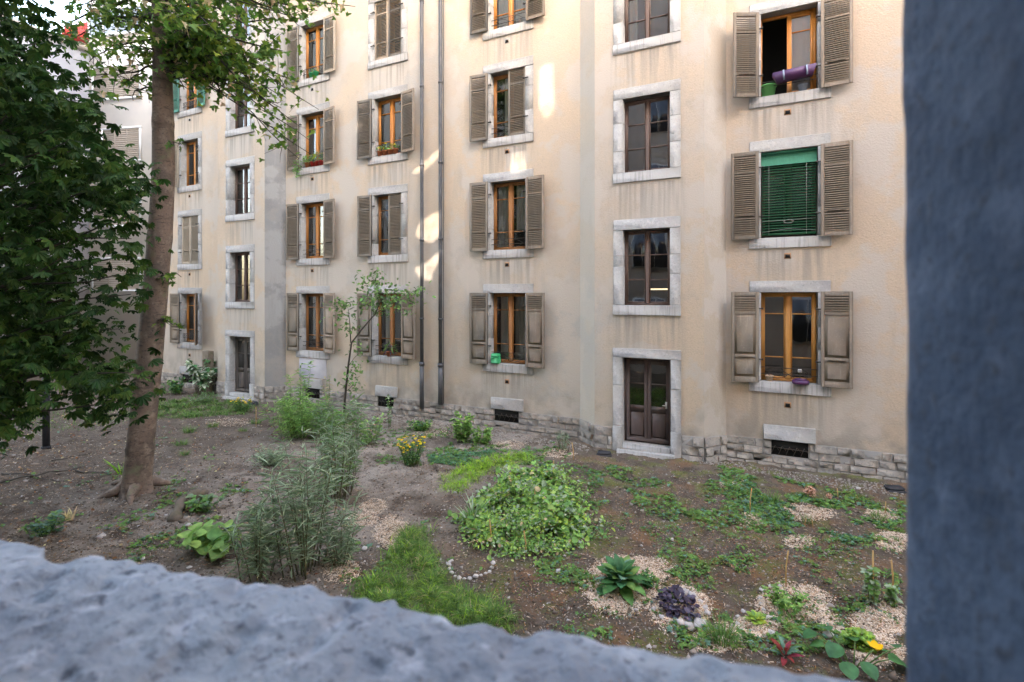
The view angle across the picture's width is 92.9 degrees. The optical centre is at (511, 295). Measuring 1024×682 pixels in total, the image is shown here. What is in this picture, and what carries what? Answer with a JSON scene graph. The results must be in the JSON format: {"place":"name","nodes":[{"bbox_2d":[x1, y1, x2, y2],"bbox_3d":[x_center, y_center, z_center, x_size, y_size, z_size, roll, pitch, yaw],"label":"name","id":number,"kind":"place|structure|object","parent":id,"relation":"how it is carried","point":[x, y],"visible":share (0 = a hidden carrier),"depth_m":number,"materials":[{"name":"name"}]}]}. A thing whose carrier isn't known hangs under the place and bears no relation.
{"place":"outdoors","nodes":[
{"label":"outdoors","id":0,"kind":"place"},
{"bbox_2d":[6,0,373,293],"label":"sky","id":1,"kind":"structure","parent":0,"point":[58,6],"materials":[{"name":"white"}]},
{"bbox_2d":[0,369,906,681],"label":"ground","id":2,"kind":"structure","parent":0,"point":[428,499],"depth_m":8.10,"materials":[{"name":"soil"}]},
{"bbox_2d":[0,467,80,482],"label":"twig","id":3,"kind":"object","parent":2,"relation":"on","point":[35,475],"visible":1,"depth_m":9.62,"materials":[{"name":"brown wood"}]},
{"bbox_2d":[18,509,70,537],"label":"weed plant","id":4,"kind":"object","parent":2,"relation":"on","point":[47,527],"visible":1,"depth_m":7.40,"materials":[{"name":"green plant"}]},
{"bbox_2d":[0,16,89,368],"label":"grey building","id":5,"kind":"structure","parent":2,"relation":"on","point":[73,67],"depth_m":23.56,"materials":[{"name":"paint"}]},
{"bbox_2d":[41,377,50,448],"bbox_3d":[-11.043,2.549,11.528,0.171,2.340,0.180,0,0,25],"label":"metal post","id":6,"kind":"object","parent":2,"relation":"on","point":[46,438],"visible":0.33,"depth_m":11.48,"materials":[{"name":"black metal"}]},
{"bbox_2d":[57,505,78,520],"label":"dry plant","id":7,"kind":"object","parent":2,"relation":"on","point":[69,515],"visible":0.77,"depth_m":7.95,"materials":[{"name":"beige plant"}]},
{"bbox_2d":[14,411,128,431],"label":"shade grass","id":8,"kind":"structure","parent":2,"relation":"on","point":[67,421],"depth_m":13.69,"materials":[{"name":"green plant"}]},
{"bbox_2d":[61,22,89,45],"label":"red roofed house","id":9,"kind":"structure","parent":2,"relation":"on","point":[80,32],"depth_m":29.71,"materials":[{"name":"paint"}]},
{"bbox_2d":[0,0,173,460],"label":"horse chestnut tree","id":10,"kind":"object","parent":2,"relation":"on","point":[36,133],"visible":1,"depth_m":5.74,"materials":[{"name":"green plant"}]},
{"bbox_2d":[103,460,123,474],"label":"day lily","id":11,"kind":"object","parent":2,"relation":"on","point":[114,468],"visible":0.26,"depth_m":9.88,"materials":[{"name":"green plant"}]},
{"bbox_2d":[87,0,151,370],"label":"pale building","id":12,"kind":"structure","parent":2,"relation":"on","point":[135,122],"depth_m":23.66,"materials":[{"name":"paint"}]},
{"bbox_2d":[90,194,140,227],"bbox_3d":[-19.299,-4.203,23.698,2.812,1.708,0.120,0,0,10],"label":"window","id":13,"kind":"structure","parent":12,"relation":"in","point":[139,215],"depth_m":23.65,"materials":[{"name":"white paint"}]},
{"bbox_2d":[90,257,140,291],"bbox_3d":[-19.299,-1.040,23.698,2.812,1.666,0.120,0,0,10],"label":"window","id":14,"kind":"structure","parent":12,"relation":"in","point":[111,281],"depth_m":23.74,"materials":[{"name":"white paint"}]},
{"bbox_2d":[91,63,140,101],"bbox_3d":[-19.299,-10.402,23.698,2.812,1.708,0.120,0,0,10],"label":"window","id":15,"kind":"structure","parent":12,"relation":"in","point":[109,87],"depth_m":23.69,"materials":[{"name":"white paint"}]},
{"bbox_2d":[88,4,144,36],"bbox_3d":[-19.299,-13.374,23.698,3.237,1.369,0.120,0,0,10],"label":"window","id":16,"kind":"structure","parent":12,"relation":"in","point":[124,32],"depth_m":23.71,"materials":[{"name":"white paint"}]},
{"bbox_2d":[101,126,140,163],"bbox_3d":[-19.028,-7.345,23.655,2.260,1.708,0.120,0,0,10],"label":"window","id":17,"kind":"structure","parent":12,"relation":"in","point":[123,139],"depth_m":23.60,"materials":[{"name":"white paint"}]},
{"bbox_2d":[162,376,185,394],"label":"shrub","id":18,"kind":"object","parent":2,"relation":"on","point":[175,387],"visible":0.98,"depth_m":17.75,"materials":[{"name":"green plant"}]},
{"bbox_2d":[167,488,207,521],"bbox_3d":[-5.568,3.548,8.250,0.355,0.296,1.109,0,0,-9],"label":"log","id":19,"kind":"object","parent":2,"relation":"on","point":[176,514],"visible":0.69,"depth_m":8.17,"materials":[{"name":"wood"}]},
{"bbox_2d":[35,0,354,504],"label":"maple tree","id":20,"kind":"object","parent":2,"relation":"on","point":[197,52],"visible":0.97,"depth_m":8.86,"materials":[{"name":"green plant"}]},
{"bbox_2d":[184,359,217,394],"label":"variegated shrub","id":21,"kind":"object","parent":2,"relation":"on","point":[192,368],"visible":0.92,"depth_m":17.53,"materials":[{"name":"green plant"}]},
{"bbox_2d":[188,391,218,403],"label":"shrub","id":22,"kind":"object","parent":2,"relation":"on","point":[203,398],"visible":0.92,"depth_m":16.10,"materials":[{"name":"green plant"}]},
{"bbox_2d":[184,493,224,512],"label":"strawberry plant","id":23,"kind":"object","parent":2,"relation":"on","point":[205,504],"visible":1,"depth_m":8.09,"materials":[{"name":"green plant"}]},
{"bbox_2d":[195,350,213,392],"bbox_3d":[-11.437,2.825,18.100,0.620,1.550,0.300,0,0,25],"label":"wooden cabinet","id":24,"kind":"object","parent":2,"relation":"on","point":[208,355],"visible":0.41,"depth_m":18.00,"materials":[{"name":"beige wood"}]},
{"bbox_2d":[157,398,261,420],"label":"lawn","id":25,"kind":"structure","parent":2,"relation":"on","point":[187,406],"depth_m":15.37,"materials":[{"name":"green plant"}]},
{"bbox_2d":[177,519,242,561],"bbox_3d":[-4.200,3.391,6.746,0.794,0.458,0.862,0,0,-6],"label":"squash seedling","id":26,"kind":"object","parent":2,"relation":"on","point":[205,538],"visible":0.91,"depth_m":6.68,"materials":[{"name":"green plant"}]},
{"bbox_2d":[230,397,252,411],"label":"marigold plant","id":27,"kind":"object","parent":2,"relation":"on","point":[242,402],"visible":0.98,"depth_m":15.19,"materials":[{"name":"green plant"}]},
{"bbox_2d":[221,491,300,584],"bbox_3d":[-3.148,2.987,6.178,0.874,1.244,0.990,0,0,13],"label":"willow shrub","id":28,"kind":"object","parent":2,"relation":"on","point":[260,543],"visible":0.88,"depth_m":6.00,"materials":[{"name":"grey plant"}]},
{"bbox_2d":[245,440,292,468],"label":"silver bush","id":29,"kind":"object","parent":2,"relation":"on","point":[272,457],"visible":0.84,"depth_m":10.23,"materials":[{"name":"grey plant"}]},
{"bbox_2d":[259,392,329,440],"bbox_3d":[-5.337,3.034,12.292,1.517,1.186,1.625,0,0,12],"label":"fennel","id":30,"kind":"object","parent":2,"relation":"on","point":[286,412],"visible":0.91,"depth_m":12.12,"materials":[{"name":"green plant"}]},
{"bbox_2d":[282,360,314,423],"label":"tall herb","id":31,"kind":"object","parent":2,"relation":"on","point":[302,389],"visible":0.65,"depth_m":13.42,"materials":[{"name":"green plant"}]},
{"bbox_2d":[254,423,359,581],"bbox_3d":[-2.705,2.706,6.311,1.059,1.812,1.566,0,0,25],"label":"willow shrub","id":32,"kind":"object","parent":2,"relation":"on","point":[304,538],"visible":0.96,"depth_m":6.19,"materials":[{"name":"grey plant"}]},
{"bbox_2d":[320,375,333,414],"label":"reed plant","id":33,"kind":"object","parent":2,"relation":"on","point":[327,390],"visible":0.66,"depth_m":14.78,"materials":[{"name":"green plant"}]},
{"bbox_2d":[308,399,351,440],"bbox_3d":[-4.626,3.167,12.335,1.157,1.011,1.213,0,0,-25],"label":"fennel","id":34,"kind":"object","parent":2,"relation":"on","point":[323,418],"visible":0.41,"depth_m":12.13,"materials":[{"name":"green plant"}]},
{"bbox_2d":[310,490,368,572],"bbox_3d":[-2.288,3.166,6.518,0.764,0.959,0.914,0,0,-21],"label":"willow shrub","id":35,"kind":"object","parent":2,"relation":"on","point":[334,546],"visible":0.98,"depth_m":6.43,"materials":[{"name":"green plant"}]},
{"bbox_2d":[308,393,373,501],"bbox_3d":[-3.031,2.738,8.734,1.360,1.863,1.285,0,0,25],"label":"willow shrub","id":36,"kind":"object","parent":2,"relation":"on","point":[354,448],"visible":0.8,"depth_m":8.73,"materials":[{"name":"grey plant"}]},
{"bbox_2d":[355,413,384,445],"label":"leafy shrub","id":37,"kind":"object","parent":2,"relation":"on","point":[377,431],"visible":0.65,"depth_m":11.80,"materials":[{"name":"green plant"}]},
{"bbox_2d":[319,267,435,424],"bbox_3d":[-3.655,1.462,13.427,3.181,4.512,1.867,0,0,25],"label":"young tree","id":38,"kind":"object","parent":2,"relation":"on","point":[377,304],"visible":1,"depth_m":13.40,"materials":[{"name":"green plant"}]},
{"bbox_2d":[385,394,393,426],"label":"hollyhock","id":39,"kind":"object","parent":2,"relation":"on","point":[388,415],"visible":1,"depth_m":13.38,"materials":[{"name":"green plant"}]},
{"bbox_2d":[396,435,425,466],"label":"marigold plant","id":40,"kind":"object","parent":2,"relation":"on","point":[406,453],"visible":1,"depth_m":10.25,"materials":[{"name":"green plant"}]},
{"bbox_2d":[406,419,432,431],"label":"bush","id":41,"kind":"object","parent":2,"relation":"on","point":[419,426],"visible":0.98,"depth_m":13.00,"materials":[{"name":"green plant"}]},
{"bbox_2d":[344,521,524,634],"bbox_3d":[-1.265,3.604,6.180,1.791,0.328,3.280,0,0,-32],"label":"lawn strip","id":42,"kind":"object","parent":2,"relation":"on","point":[410,546],"visible":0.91,"depth_m":5.88,"materials":[{"name":"green plant"}]},
{"bbox_2d":[0,406,900,645],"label":"fallen leaves","id":43,"kind":"object","parent":2,"relation":"on","point":[211,571],"visible":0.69,"depth_m":8.52,"materials":[{"name":"orange plant"}]},
{"bbox_2d":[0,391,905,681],"bbox_3d":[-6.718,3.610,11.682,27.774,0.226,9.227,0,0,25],"label":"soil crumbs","id":44,"kind":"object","parent":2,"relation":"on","point":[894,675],"visible":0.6,"depth_m":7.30,"materials":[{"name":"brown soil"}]},
{"bbox_2d":[0,426,906,657],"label":"weeds","id":45,"kind":"object","parent":2,"relation":"on","point":[795,628],"visible":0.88,"depth_m":7.45,"materials":[{"name":"green plant"}]},
{"bbox_2d":[449,410,474,441],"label":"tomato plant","id":46,"kind":"object","parent":2,"relation":"on","point":[465,431],"visible":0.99,"depth_m":12.04,"materials":[{"name":"green plant"}]},
{"bbox_2d":[453,491,489,521],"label":"iris plant","id":47,"kind":"object","parent":2,"relation":"on","point":[469,511],"visible":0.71,"depth_m":7.80,"materials":[{"name":"green plant"}]},
{"bbox_2d":[468,424,492,444],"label":"tomato plant","id":48,"kind":"object","parent":2,"relation":"on","point":[486,432],"visible":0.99,"depth_m":11.95,"materials":[{"name":"green plant"}]},
{"bbox_2d":[435,449,535,494],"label":"bright grass","id":49,"kind":"structure","parent":2,"relation":"on","point":[481,465],"depth_m":10.06,"materials":[{"name":"green plant"}]},
{"bbox_2d":[0,0,1023,681],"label":"stone wall","id":50,"kind":"structure","parent":2,"relation":"on","point":[94,618],"depth_m":0.34,"materials":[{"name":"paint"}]},
{"bbox_2d":[446,459,614,569],"bbox_3d":[0.201,3.273,8.126,2.558,0.866,3.509,0,0,-2],"label":"bush","id":51,"kind":"object","parent":2,"relation":"on","point":[538,510],"visible":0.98,"depth_m":7.59,"materials":[{"name":"green plant"}]},
{"bbox_2d":[161,0,907,482],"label":"apartment building","id":52,"kind":"structure","parent":2,"relation":"on","point":[659,228],"depth_m":12.41,"materials":[{"name":"paint"}]},
{"bbox_2d":[170,288,201,349],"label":"window","id":53,"kind":"structure","parent":52,"relation":"in","point":[185,306],"depth_m":19.27,"materials":[{"name":"stone"}]},
{"bbox_2d":[175,131,201,192],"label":"window","id":54,"kind":"structure","parent":52,"relation":"in","point":[188,162],"depth_m":19.22,"materials":[{"name":"stone"}]},
{"bbox_2d":[173,78,204,117],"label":"window","id":55,"kind":"structure","parent":52,"relation":"in","point":[186,107],"depth_m":19.27,"materials":[{"name":"wood"}]},
{"bbox_2d":[177,208,201,269],"bbox_3d":[-12.570,-2.191,19.148,1.533,2.342,0.392,0,0,25],"label":"window","id":56,"kind":"structure","parent":52,"relation":"in","point":[189,221],"depth_m":19.06,"materials":[{"name":"wood"}]},
{"bbox_2d":[222,330,254,401],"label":"entrance door","id":57,"kind":"structure","parent":52,"relation":"in","point":[239,345],"depth_m":17.35,"materials":[{"name":"stone"}]},
{"bbox_2d":[225,244,254,308],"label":"window","id":58,"kind":"structure","parent":52,"relation":"in","point":[240,259],"depth_m":17.35,"materials":[{"name":"stone"}]},
{"bbox_2d":[225,156,254,221],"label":"window","id":59,"kind":"structure","parent":52,"relation":"in","point":[240,172],"depth_m":17.35,"materials":[{"name":"stone"}]},
{"bbox_2d":[225,72,254,137],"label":"window","id":60,"kind":"structure","parent":52,"relation":"in","point":[243,124],"depth_m":17.35,"materials":[{"name":"stone"}]},
{"bbox_2d":[225,0,254,47],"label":"window","id":61,"kind":"structure","parent":52,"relation":"in","point":[249,29],"depth_m":17.31,"materials":[{"name":"stone"}]},
{"bbox_2d":[292,154,310,177],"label":"window plant","id":62,"kind":"object","parent":52,"relation":"on","point":[306,165],"depth_m":16.33,"materials":[{"name":"plant"}]},
{"bbox_2d":[286,193,334,265],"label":"window","id":63,"kind":"structure","parent":52,"relation":"in","point":[310,228],"depth_m":16.45,"materials":[{"name":"stone"}]},
{"bbox_2d":[286,10,334,87],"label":"window","id":64,"kind":"structure","parent":52,"relation":"in","point":[315,41],"depth_m":16.42,"materials":[{"name":"stone"}]},
{"bbox_2d":[287,286,334,358],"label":"window","id":65,"kind":"structure","parent":52,"relation":"in","point":[309,338],"depth_m":16.46,"materials":[{"name":"stone"}]},
{"bbox_2d":[287,102,334,174],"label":"window","id":66,"kind":"structure","parent":52,"relation":"in","point":[309,118],"depth_m":16.42,"materials":[{"name":"stone"}]},
{"bbox_2d":[310,150,322,166],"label":"window plant","id":67,"kind":"object","parent":52,"relation":"on","point":[316,163],"depth_m":16.11,"materials":[{"name":"green plant"}]},
{"bbox_2d":[357,184,407,262],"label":"window","id":68,"kind":"structure","parent":52,"relation":"in","point":[382,222],"depth_m":15.08,"materials":[{"name":"stone"}]},
{"bbox_2d":[357,84,413,164],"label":"window","id":69,"kind":"structure","parent":52,"relation":"in","point":[387,113],"depth_m":15.11,"materials":[{"name":"stone"}]},
{"bbox_2d":[357,285,415,364],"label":"window","id":70,"kind":"structure","parent":52,"relation":"in","point":[401,330],"depth_m":15.10,"materials":[{"name":"stone"}]},
{"bbox_2d":[376,142,399,155],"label":"window plant","id":71,"kind":"object","parent":52,"relation":"on","point":[388,151],"depth_m":14.87,"materials":[{"name":"plant"}]},
{"bbox_2d":[368,0,407,69],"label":"window","id":72,"kind":"structure","parent":52,"relation":"in","point":[387,19],"depth_m":14.98,"materials":[{"name":"wood"}]},
{"bbox_2d":[382,338,397,355],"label":"window plant","id":73,"kind":"object","parent":52,"relation":"on","point":[390,352],"depth_m":14.84,"materials":[{"name":"plant"}]},
{"bbox_2d":[491,353,500,363],"bbox_3d":[-0.450,1.715,13.301,0.260,0.270,0.158,0,0,25],"label":"watering box","id":74,"kind":"object","parent":52,"relation":"on","point":[495,358],"visible":1,"depth_m":13.25,"materials":[{"name":"green plastic"}]},
{"bbox_2d":[469,55,533,148],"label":"window","id":75,"kind":"structure","parent":52,"relation":"in","point":[507,89],"depth_m":13.34,"materials":[{"name":"wood"}]},
{"bbox_2d":[470,168,543,258],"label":"window","id":76,"kind":"structure","parent":52,"relation":"in","point":[507,209],"depth_m":13.37,"materials":[{"name":"wood"}]},
{"bbox_2d":[470,284,544,374],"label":"window","id":77,"kind":"structure","parent":52,"relation":"in","point":[508,320],"depth_m":13.36,"materials":[{"name":"wood"}]},
{"bbox_2d":[470,0,544,40],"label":"window","id":78,"kind":"structure","parent":52,"relation":"in","point":[500,18],"depth_m":13.37,"materials":[{"name":"wood"}]},
{"bbox_2d":[613,216,680,315],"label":"window","id":79,"kind":"structure","parent":52,"relation":"in","point":[646,251],"depth_m":11.41,"materials":[{"name":"stone"}]},
{"bbox_2d":[613,79,680,183],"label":"window","id":80,"kind":"structure","parent":52,"relation":"in","point":[646,118],"depth_m":11.40,"materials":[{"name":"stone"}]},
{"bbox_2d":[613,0,680,55],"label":"window","id":81,"kind":"structure","parent":52,"relation":"in","point":[637,24],"depth_m":11.43,"materials":[{"name":"stone"}]},
{"bbox_2d":[612,348,681,459],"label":"entrance door","id":82,"kind":"structure","parent":52,"relation":"in","point":[646,403],"depth_m":11.36,"materials":[{"name":"wood"}]},
{"bbox_2d":[761,83,776,96],"bbox_3d":[5.572,-4.433,10.573,0.336,0.246,0.328,0,0,25],"label":"bucket","id":83,"kind":"object","parent":52,"relation":"on","point":[767,89],"visible":0.91,"depth_m":10.47,"materials":[{"name":"green plastic"}]},
{"bbox_2d":[731,280,852,396],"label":"window","id":84,"kind":"structure","parent":52,"relation":"in","point":[779,329],"depth_m":10.51,"materials":[{"name":"stone"}]},
{"bbox_2d":[731,132,852,248],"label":"window","id":85,"kind":"structure","parent":52,"relation":"in","point":[791,192],"depth_m":10.40,"materials":[{"name":"plastic"}]},
{"bbox_2d":[733,0,852,108],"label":"window","id":86,"kind":"structure","parent":52,"relation":"in","point":[783,34],"depth_m":10.47,"materials":[{"name":"wood"}]},
{"bbox_2d":[772,63,816,84],"bbox_3d":[5.921,-4.650,10.205,0.800,0.200,0.230,-4,-2,25],"label":"rolled purple mat","id":87,"kind":"object","parent":52,"relation":"attached to","point":[796,73],"visible":1,"depth_m":10.14,"materials":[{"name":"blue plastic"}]},
{"bbox_2d":[792,378,809,384],"bbox_3d":[6.081,1.800,10.245,0.320,0.100,0.320,0,0,25],"label":"purple bowl","id":88,"kind":"object","parent":52,"relation":"on","point":[800,381],"visible":1,"depth_m":10.15,"materials":[{"name":"purple plastic"}]},
{"bbox_2d":[206,417,906,668],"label":"wood chips","id":89,"kind":"object","parent":2,"relation":"on","point":[654,569],"visible":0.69,"depth_m":5.77,"materials":[{"name":"beige wood"}]},
{"bbox_2d":[695,608,753,650],"bbox_3d":[2.187,3.451,5.040,0.564,0.302,0.620,0,0,12],"label":"chives plant","id":90,"kind":"object","parent":89,"relation":"on","point":[720,633],"visible":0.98,"depth_m":5.07,"materials":[{"name":"green plant"}]},
{"bbox_2d":[554,430,569,450],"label":"grey herb","id":91,"kind":"object","parent":2,"relation":"on","point":[563,442],"visible":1,"depth_m":11.34,"materials":[{"name":"green plant"}]},
{"bbox_2d":[596,450,611,456],"bbox_3d":[2.079,3.566,10.973,0.340,0.110,0.200,0,0,12],"label":"ground box","id":92,"kind":"object","parent":2,"relation":"on","point":[604,453],"visible":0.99,"depth_m":10.90,"materials":[{"name":"grey metal"}]},
{"bbox_2d":[328,405,903,496],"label":"gravel","id":93,"kind":"structure","parent":2,"relation":"on","point":[584,446],"depth_m":11.41,"materials":[{"name":"grey gravel"}]},
{"bbox_2d":[593,553,653,606],"bbox_3d":[1.355,3.465,5.985,0.734,0.464,0.826,0,0,25],"label":"comfrey plant","id":94,"kind":"object","parent":2,"relation":"on","point":[620,572],"visible":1,"depth_m":5.95,"materials":[{"name":"green plant"}]},
{"bbox_2d":[638,567,655,588],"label":"mint plant","id":95,"kind":"object","parent":2,"relation":"on","point":[645,574],"visible":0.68,"depth_m":6.05,"materials":[{"name":"green plant"}]},
{"bbox_2d":[425,448,901,544],"bbox_3d":[2.194,3.603,9.468,8.818,0.172,2.136,0,0,25],"label":"creeping cover","id":96,"kind":"object","parent":2,"relation":"on","point":[489,451],"visible":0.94,"depth_m":8.39,"materials":[{"name":"green plant"}]},
{"bbox_2d":[653,584,700,620],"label":"heuchera plant","id":97,"kind":"object","parent":2,"relation":"on","point":[666,595],"visible":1,"depth_m":5.54,"materials":[{"name":"purple plant"}]},
{"bbox_2d":[684,621,694,631],"bbox_3d":[1.917,3.576,5.256,0.098,0.085,0.099,0,0,7],"label":"stone","id":98,"kind":"object","parent":2,"relation":"on","point":[690,626],"visible":1,"depth_m":5.24,"materials":[{"name":"white stone"}]},
{"bbox_2d":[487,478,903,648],"bbox_3d":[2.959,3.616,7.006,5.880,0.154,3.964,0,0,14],"label":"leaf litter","id":99,"kind":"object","parent":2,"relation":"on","point":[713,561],"visible":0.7,"depth_m":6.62,"materials":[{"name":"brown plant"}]},
{"bbox_2d":[693,618,705,629],"bbox_3d":[2.067,3.596,5.311,0.162,0.114,0.182,0,0,25],"label":"stone","id":100,"kind":"object","parent":2,"relation":"on","point":[700,621],"visible":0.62,"depth_m":5.29,"materials":[{"name":"white stone"}]},
{"bbox_2d":[741,609,766,624],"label":"lettuce plant","id":101,"kind":"object","parent":2,"relation":"on","point":[754,614],"visible":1,"depth_m":5.38,"materials":[{"name":"green plant"}]},
{"bbox_2d":[761,489,786,504],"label":"grass tuft","id":102,"kind":"object","parent":2,"relation":"on","point":[774,497],"visible":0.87,"depth_m":8.49,"materials":[{"name":"green plant"}]},
{"bbox_2d":[761,581,808,615],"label":"celery plant","id":103,"kind":"object","parent":2,"relation":"on","point":[782,601],"visible":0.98,"depth_m":5.56,"materials":[{"name":"green plant"}]},
{"bbox_2d":[769,635,804,665],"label":"cordyline plant","id":104,"kind":"object","parent":2,"relation":"on","point":[783,648],"visible":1,"depth_m":4.82,"materials":[{"name":"red plant"}]},
{"bbox_2d":[803,485,815,496],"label":"dried flower","id":105,"kind":"object","parent":2,"relation":"on","point":[811,491],"visible":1,"depth_m":8.71,"materials":[{"name":"beige plant"}]},
{"bbox_2d":[803,625,906,680],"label":"squash plant","id":106,"kind":"object","parent":2,"relation":"on","point":[848,669],"visible":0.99,"depth_m":4.71,"materials":[{"name":"green plant"}]},
{"bbox_2d":[840,627,879,653],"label":"lettuce plant","id":107,"kind":"object","parent":2,"relation":"on","point":[856,632],"visible":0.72,"depth_m":4.99,"materials":[{"name":"green plant"}]},
{"bbox_2d":[860,565,881,605],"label":"tomato seedling","id":108,"kind":"object","parent":2,"relation":"on","point":[871,590],"visible":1,"depth_m":5.60,"materials":[{"name":"green plant"}]},
{"bbox_2d":[869,508,888,523],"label":"grass tuft","id":109,"kind":"object","parent":2,"relation":"on","point":[873,516],"visible":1,"depth_m":7.93,"materials":[{"name":"green plant"}]},
{"bbox_2d":[882,584,903,607],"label":"tomato seedling","id":110,"kind":"object","parent":2,"relation":"on","point":[892,597],"visible":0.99,"depth_m":5.60,"materials":[{"name":"green plant"}]},
{"bbox_2d":[883,484,906,493],"bbox_3d":[7.105,3.591,9.040,0.340,0.110,0.200,0,0,9],"label":"ground box","id":111,"kind":"object","parent":2,"relation":"on","point":[899,489],"visible":0.94,"depth_m":8.97,"materials":[{"name":"grey metal"}]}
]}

